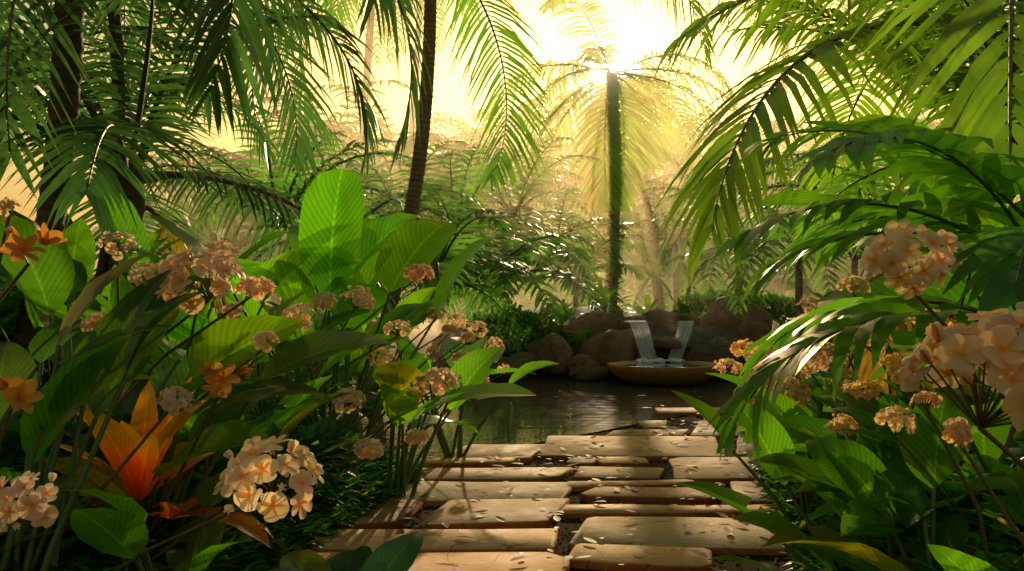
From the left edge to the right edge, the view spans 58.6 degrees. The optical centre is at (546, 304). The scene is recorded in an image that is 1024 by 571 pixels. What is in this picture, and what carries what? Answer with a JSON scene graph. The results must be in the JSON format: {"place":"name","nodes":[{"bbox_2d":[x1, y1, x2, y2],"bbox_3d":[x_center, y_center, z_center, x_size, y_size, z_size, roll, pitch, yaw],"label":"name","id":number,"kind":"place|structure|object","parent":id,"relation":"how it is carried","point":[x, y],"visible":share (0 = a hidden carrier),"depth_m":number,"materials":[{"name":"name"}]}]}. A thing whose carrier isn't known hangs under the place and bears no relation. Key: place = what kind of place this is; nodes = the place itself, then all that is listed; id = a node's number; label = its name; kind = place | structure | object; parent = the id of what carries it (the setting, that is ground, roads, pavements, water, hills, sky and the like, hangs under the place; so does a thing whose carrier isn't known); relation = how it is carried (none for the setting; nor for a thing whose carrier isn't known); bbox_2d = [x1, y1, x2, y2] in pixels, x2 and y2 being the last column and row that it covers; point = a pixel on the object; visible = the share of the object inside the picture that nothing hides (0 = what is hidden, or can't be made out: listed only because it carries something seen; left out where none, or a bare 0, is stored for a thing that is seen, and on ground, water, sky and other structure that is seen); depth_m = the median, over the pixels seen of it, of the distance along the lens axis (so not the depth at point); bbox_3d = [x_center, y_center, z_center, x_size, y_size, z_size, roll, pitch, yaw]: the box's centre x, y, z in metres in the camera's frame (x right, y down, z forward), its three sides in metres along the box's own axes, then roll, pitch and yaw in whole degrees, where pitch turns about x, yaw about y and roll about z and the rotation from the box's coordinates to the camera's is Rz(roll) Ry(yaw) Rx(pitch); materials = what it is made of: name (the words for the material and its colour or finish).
{"place":"outdoors","nodes":[
{"label":"outdoors","id":0,"kind":"place"},
{"bbox_2d":[249,373,740,457],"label":"pond water","id":1,"kind":"structure","parent":0,"point":[555,406],"depth_m":9.77,"materials":[{"name":"brown liquid"}]},
{"bbox_2d":[607,360,718,385],"bbox_3d":[1.696,0.994,13.133,1.660,0.300,1.660,0,0,0],"label":"fountain bowl","id":2,"kind":"object","parent":1,"relation":"on","point":[664,376],"visible":0.86,"depth_m":12.52,"materials":[{"name":"stone"}]},
{"bbox_2d":[614,362,714,366],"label":"bowl water","id":3,"kind":"structure","parent":2,"relation":"in","point":[667,364],"depth_m":13.35,"materials":[{"name":"grey liquid"}]},
{"bbox_2d":[635,357,684,362],"bbox_3d":[1.743,0.849,13.872,0.780,0.103,0.356,0,0,0],"label":"water splash","id":4,"kind":"object","parent":3,"relation":"on","point":[658,360],"visible":0.94,"depth_m":13.78,"materials":[{"name":"white liquid"}]},
{"bbox_2d":[629,321,693,359],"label":"waterfall sheets","id":5,"kind":"object","parent":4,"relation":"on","point":[650,341],"visible":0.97,"depth_m":13.88,"materials":[{"name":"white liquid"}]},
{"bbox_2d":[214,310,792,570],"bbox_3d":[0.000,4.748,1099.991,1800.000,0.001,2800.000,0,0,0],"label":"ground","id":6,"kind":"structure","parent":0,"point":[424,514],"depth_m":5.23,"materials":[{"name":"soil"}]},
{"bbox_2d":[0,197,1023,570],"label":"flowers","id":7,"kind":"object","parent":6,"relation":"on","point":[994,341],"visible":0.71,"depth_m":2.56,"materials":[{"name":"plant"}]},
{"bbox_2d":[0,210,1023,570],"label":"plant stems","id":8,"kind":"object","parent":6,"relation":"on","point":[980,418],"visible":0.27,"depth_m":3.04,"materials":[{"name":"green plant"}]},
{"bbox_2d":[0,287,1023,570],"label":"shrub leaves","id":9,"kind":"object","parent":6,"relation":"on","point":[364,489],"visible":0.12,"depth_m":3.96,"materials":[{"name":"green plant"}]},
{"bbox_2d":[0,114,1023,570],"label":"broad leaf plants","id":10,"kind":"object","parent":6,"relation":"on","point":[338,242],"visible":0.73,"depth_m":3.34,"materials":[{"name":"green plant"}]},
{"bbox_2d":[0,264,1023,570],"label":"leaves","id":11,"kind":"object","parent":6,"relation":"on","point":[400,554],"visible":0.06,"depth_m":3.71,"materials":[{"name":"green plant"}]},
{"bbox_2d":[86,111,1019,332],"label":"ferns","id":12,"kind":"object","parent":6,"relation":"on","point":[634,259],"depth_m":26.22,"materials":[{"name":"green plant"}]},
{"bbox_2d":[387,415,789,570],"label":"fallen leaves","id":13,"kind":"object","parent":6,"relation":"on","point":[601,502],"depth_m":4.74,"materials":[{"name":"brown plant"}]},
{"bbox_2d":[432,307,746,379],"bbox_3d":[1.019,0.934,16.817,8.694,1.817,3.443,0,0,41],"label":"rock mound","id":14,"kind":"object","parent":6,"relation":"on","point":[701,337],"visible":0.08,"depth_m":14.47,"materials":[{"name":"stone"}]},
{"bbox_2d":[447,295,834,380],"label":"rocks","id":15,"kind":"object","parent":6,"relation":"on","point":[605,343],"visible":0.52,"depth_m":14.16,"materials":[{"name":"stone"}]},
{"bbox_2d":[0,0,1019,306],"label":"sky","id":16,"kind":"structure","parent":0,"point":[639,33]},
{"bbox_2d":[0,0,1023,463],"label":"palm","id":17,"kind":"object","parent":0,"point":[974,130],"depth_m":5.44,"materials":[{"name":"green plant"}]},
{"bbox_2d":[0,0,1023,412],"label":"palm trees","id":18,"kind":"object","parent":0,"point":[1014,68],"visible":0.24,"depth_m":12.09,"materials":[{"name":"green plant"}]},
{"bbox_2d":[145,0,950,351],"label":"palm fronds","id":19,"kind":"object","parent":18,"relation":"on","point":[497,290],"visible":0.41,"depth_m":16.57,"materials":[{"name":"green plant"}]},
{"bbox_2d":[478,0,746,223],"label":"palm fronds","id":20,"kind":"object","parent":18,"relation":"attached to","point":[652,148],"visible":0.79,"depth_m":21.23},
{"bbox_2d":[273,407,790,570],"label":"flagstone path","id":21,"kind":"structure","parent":0,"point":[495,544],"depth_m":4.83,"materials":[{"name":"beige stone"}]}
]}

